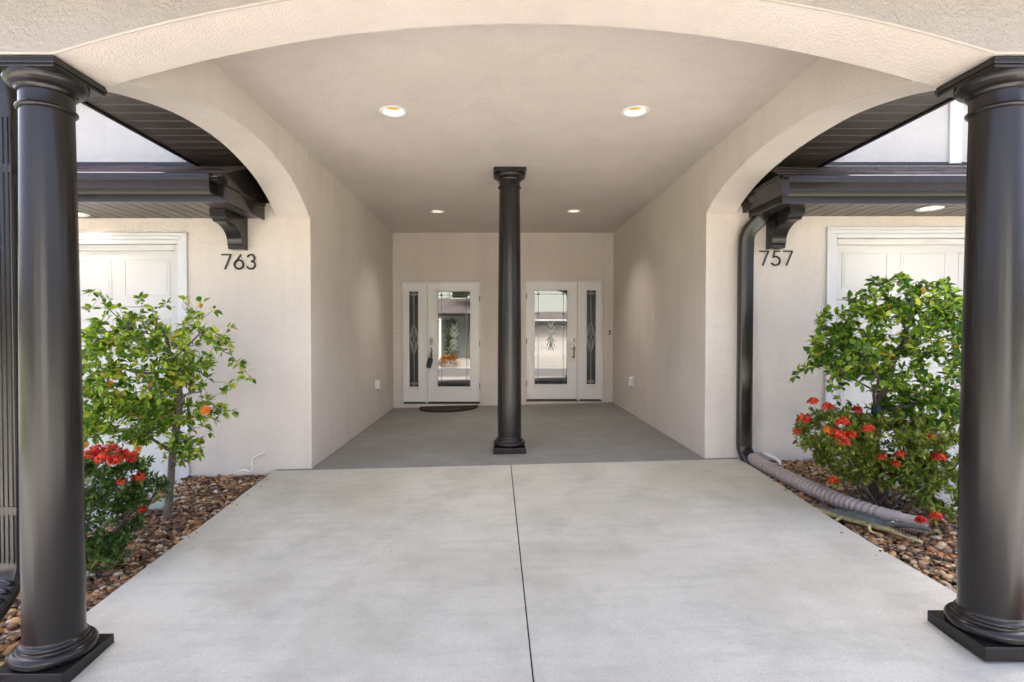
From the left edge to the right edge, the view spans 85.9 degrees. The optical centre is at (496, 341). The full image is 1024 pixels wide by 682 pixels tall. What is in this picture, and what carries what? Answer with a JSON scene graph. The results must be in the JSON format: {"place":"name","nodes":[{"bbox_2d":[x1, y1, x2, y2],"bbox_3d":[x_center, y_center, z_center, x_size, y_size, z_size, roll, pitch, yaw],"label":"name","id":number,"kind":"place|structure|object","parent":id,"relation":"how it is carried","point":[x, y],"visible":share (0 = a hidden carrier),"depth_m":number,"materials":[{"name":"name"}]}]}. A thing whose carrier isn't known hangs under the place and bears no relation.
{"place":"outdoors","nodes":[
{"label":"outdoors","id":0,"kind":"place"},
{"bbox_2d":[276,402,738,470],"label":"porch floor","id":1,"kind":"structure","parent":0,"point":[550,434],"depth_m":6.26,"materials":[{"name":"grey concrete"}]},
{"bbox_2d":[419,405,477,411],"bbox_3d":[-0.796,1.098,8.898,0.974,0.051,0.601,0,1,0],"label":"door mat","id":2,"kind":"object","parent":1,"relation":"on","point":[446,408],"depth_m":8.92,"materials":[{"name":"brown fabric"}]},
{"bbox_2d":[71,459,1023,681],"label":"driveway","id":3,"kind":"structure","parent":0,"point":[727,570],"depth_m":2.99,"materials":[{"name":"concrete"}]},
{"bbox_2d":[884,469,957,515],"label":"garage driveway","id":4,"kind":"structure","parent":0,"point":[945,496],"depth_m":4.57,"materials":[{"name":"grey concrete"}]},
{"bbox_3d":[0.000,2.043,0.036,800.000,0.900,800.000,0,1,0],"label":"ground","id":5,"kind":"structure","parent":0,"visible":0},
{"bbox_2d":[0,473,268,665],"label":"stone bed","id":6,"kind":"object","parent":5,"relation":"on","point":[201,501],"visible":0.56,"depth_m":3.96,"materials":[{"name":"brown gravel"}]},
{"bbox_2d":[84,442,175,578],"bbox_3d":[-2.564,1.052,3.505,0.813,0.852,0.674,0,1,21],"label":"ixora shrub","id":7,"kind":"object","parent":6,"relation":"on","point":[110,542],"visible":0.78,"depth_m":3.40,"materials":[{"name":"green plant"}]},
{"bbox_2d":[148,498,177,510],"bbox_3d":[-2.730,1.338,4.504,0.140,0.042,0.240,0,1,0],"label":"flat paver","id":8,"kind":"object","parent":6,"relation":"on","point":[157,505],"visible":0.53,"depth_m":4.41,"materials":[{"name":"white stone"}]},
{"bbox_2d":[81,289,255,519],"bbox_3d":[-2.516,0.491,4.166,1.512,1.790,0.941,0,1,0],"label":"hibiscus tree","id":9,"kind":"object","parent":6,"relation":"on","point":[116,404],"visible":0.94,"depth_m":4.05,"materials":[{"name":"green plant"}]},
{"bbox_2d":[0,0,1023,681],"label":"duplex house","id":10,"kind":"structure","parent":5,"relation":"on","point":[174,148],"depth_m":4.53,"materials":[{"name":"paint"}]},
{"bbox_2d":[0,76,19,622],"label":"downspout","id":11,"kind":"object","parent":10,"relation":"attached to","point":[9,531],"visible":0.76,"depth_m":2.73,"materials":[{"name":"brown metal"}]},
{"bbox_2d":[78,212,89,216],"bbox_3d":[-3.760,-1.135,4.911,0.208,0.011,0.208,0,1,0],"label":"recessed light","id":12,"kind":"object","parent":10,"relation":"attached to","point":[80,214],"visible":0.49,"depth_m":4.94,"materials":[{"name":"white paint"}]},
{"bbox_2d":[79,233,189,480],"bbox_3d":[-5.285,0.215,5.210,4.800,2.455,0.159,0,1,0],"label":"garage door","id":13,"kind":"structure","parent":10,"relation":"in","point":[122,266],"depth_m":5.23,"materials":[{"name":"white metal"}]},
{"bbox_2d":[221,254,255,269],"bbox_3d":[-2.404,-0.741,5.123,0.319,0.146,0.010,0,1,0],"label":"house number","id":14,"kind":"object","parent":10,"relation":"attached to","point":[236,260],"visible":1,"depth_m":5.12,"materials":[{"name":"black metal"}]},
{"bbox_2d":[239,451,265,472],"bbox_3d":[-2.267,1.128,5.112,0.241,0.187,0.064,0,1,-23],"label":"condensate pipe","id":15,"kind":"object","parent":10,"relation":"attached to","point":[252,463],"visible":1,"depth_m":5.10,"materials":[{"name":"plastic"}]},
{"bbox_2d":[375,380,380,390],"bbox_3d":[-1.709,0.633,7.932,0.062,0.150,0.110,0,1,0],"label":"outlet cover","id":16,"kind":"object","parent":10,"relation":"attached to","point":[377,384],"visible":1,"depth_m":7.89,"materials":[{"name":"plastic"}]},
{"bbox_2d":[379,105,406,116],"bbox_3d":[-0.776,-1.737,4.123,0.208,0.036,0.208,0,1,0],"label":"recessed light","id":17,"kind":"object","parent":10,"relation":"attached to","point":[392,111],"visible":0.91,"depth_m":4.16,"materials":[{"name":"white paint"}]},
{"bbox_2d":[430,210,444,212],"bbox_3d":[-0.813,-1.797,7.555,0.208,0.036,0.208,0,1,0],"label":"recessed light","id":18,"kind":"object","parent":10,"relation":"attached to","point":[437,211],"visible":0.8,"depth_m":7.61,"materials":[{"name":"white paint"}]},
{"bbox_2d":[402,281,480,403],"bbox_3d":[-0.930,0.024,9.345,1.341,2.072,0.153,0,1,0],"label":"entry door","id":19,"kind":"structure","parent":10,"relation":"in","point":[442,319],"depth_m":9.35,"materials":[{"name":"white wood"}]},
{"bbox_2d":[426,353,432,367],"bbox_3d":[-1.132,0.324,9.277,0.117,0.265,0.050,0,1,0],"label":"lockbox","id":20,"kind":"object","parent":19,"relation":"hanging from","point":[429,362],"visible":1,"depth_m":9.25,"materials":[{"name":"black metal"}]},
{"bbox_2d":[525,280,602,400],"bbox_3d":[1.145,-0.007,9.345,1.319,2.046,0.153,0,1,0],"label":"entry door","id":21,"kind":"structure","parent":10,"relation":"in","point":[564,318],"depth_m":9.35,"materials":[{"name":"white wood"}]},
{"bbox_2d":[566,209,580,212],"bbox_3d":[1.060,-1.797,7.525,0.208,0.036,0.208,0,1,0],"label":"recessed light","id":22,"kind":"object","parent":10,"relation":"attached to","point":[573,210],"visible":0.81,"depth_m":7.58,"materials":[{"name":"white paint"}]},
{"bbox_2d":[628,376,633,386],"bbox_3d":[1.929,0.583,7.881,0.062,0.150,0.110,0,1,0],"label":"outlet cover","id":23,"kind":"object","parent":10,"relation":"attached to","point":[631,381],"visible":1,"depth_m":7.84,"materials":[{"name":"plastic"}]},
{"bbox_2d":[621,105,648,116],"bbox_3d":[1.041,-1.737,4.123,0.208,0.036,0.208,0,1,0],"label":"recessed light","id":24,"kind":"object","parent":10,"relation":"attached to","point":[635,111],"visible":0.97,"depth_m":4.16,"materials":[{"name":"white paint"}]},
{"bbox_2d":[736,213,769,463],"bbox_3d":[2.362,-0.019,5.060,0.253,2.352,0.138,0,1,0],"label":"downspout","id":25,"kind":"object","parent":10,"relation":"attached to","point":[752,226],"visible":0.96,"depth_m":5.05,"materials":[{"name":"brown metal"}]},
{"bbox_2d":[760,451,781,464],"bbox_3d":[2.541,1.098,5.099,0.072,0.121,0.197,-1,1,-42],"label":"condensate pipe","id":26,"kind":"object","parent":10,"relation":"attached to","point":[777,460],"visible":0.99,"depth_m":5.07,"materials":[{"name":"plastic"}]},
{"bbox_2d":[759,250,792,265],"bbox_3d":[2.608,-0.773,5.122,0.314,0.144,0.010,0,1,0],"label":"house number","id":27,"kind":"object","parent":10,"relation":"attached to","point":[774,256],"visible":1,"depth_m":5.12,"materials":[{"name":"black metal"}]},
{"bbox_2d":[824,227,964,468],"bbox_3d":[5.473,0.132,5.209,4.785,2.400,0.159,0,1,0],"label":"garage door","id":28,"kind":"structure","parent":10,"relation":"in","point":[853,254],"depth_m":5.23,"materials":[{"name":"white metal"}]},
{"bbox_2d":[915,205,944,211],"bbox_3d":[3.760,-1.151,4.771,0.208,0.011,0.208,0,1,0],"label":"recessed light","id":29,"kind":"object","parent":10,"relation":"attached to","point":[929,208],"visible":1,"depth_m":4.78,"materials":[{"name":"white paint"}]},
{"bbox_2d":[748,458,957,592],"bbox_3d":[2.749,1.409,3.397,1.074,0.585,3.614,0,1,0],"label":"stone bed","id":30,"kind":"object","parent":5,"relation":"on","point":[933,555],"visible":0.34,"depth_m":3.58,"materials":[{"name":"brown gravel"}]},
{"bbox_2d":[814,503,827,507],"bbox_3d":[2.366,1.221,4.013,0.098,0.070,0.061,-6,-6,18],"label":"loose rock","id":31,"kind":"object","parent":30,"relation":"on","point":[821,505],"visible":0.38,"depth_m":4.00,"materials":[{"name":"stone"}]},
{"bbox_2d":[748,453,928,533],"bbox_3d":[2.496,1.135,4.267,0.256,0.193,1.591,0,1,-16],"label":"drain pipe","id":32,"kind":"object","parent":30,"relation":"on","point":[807,486],"visible":0.93,"depth_m":4.08,"materials":[{"name":"grey plastic"}]},
{"bbox_2d":[813,506,930,543],"bbox_3d":[2.448,1.205,3.771,0.220,0.112,0.872,-1,1,-34],"label":"alligator ornament","id":33,"kind":"object","parent":30,"relation":"on","point":[869,522],"visible":0.96,"depth_m":3.63,"materials":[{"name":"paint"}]},
{"bbox_2d":[790,397,958,526],"bbox_3d":[2.835,0.853,3.937,1.316,0.854,0.926,0,1,0],"label":"ixora shrub","id":34,"kind":"object","parent":30,"relation":"on","point":[854,440],"visible":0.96,"depth_m":3.87,"materials":[{"name":"green plant"}]},
{"bbox_2d":[789,271,962,500],"bbox_3d":[2.983,0.358,4.165,1.642,1.758,0.942,0,1,0],"label":"hibiscus tree","id":35,"kind":"object","parent":30,"relation":"on","point":[848,344],"visible":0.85,"depth_m":4.01,"materials":[{"name":"green plant"}]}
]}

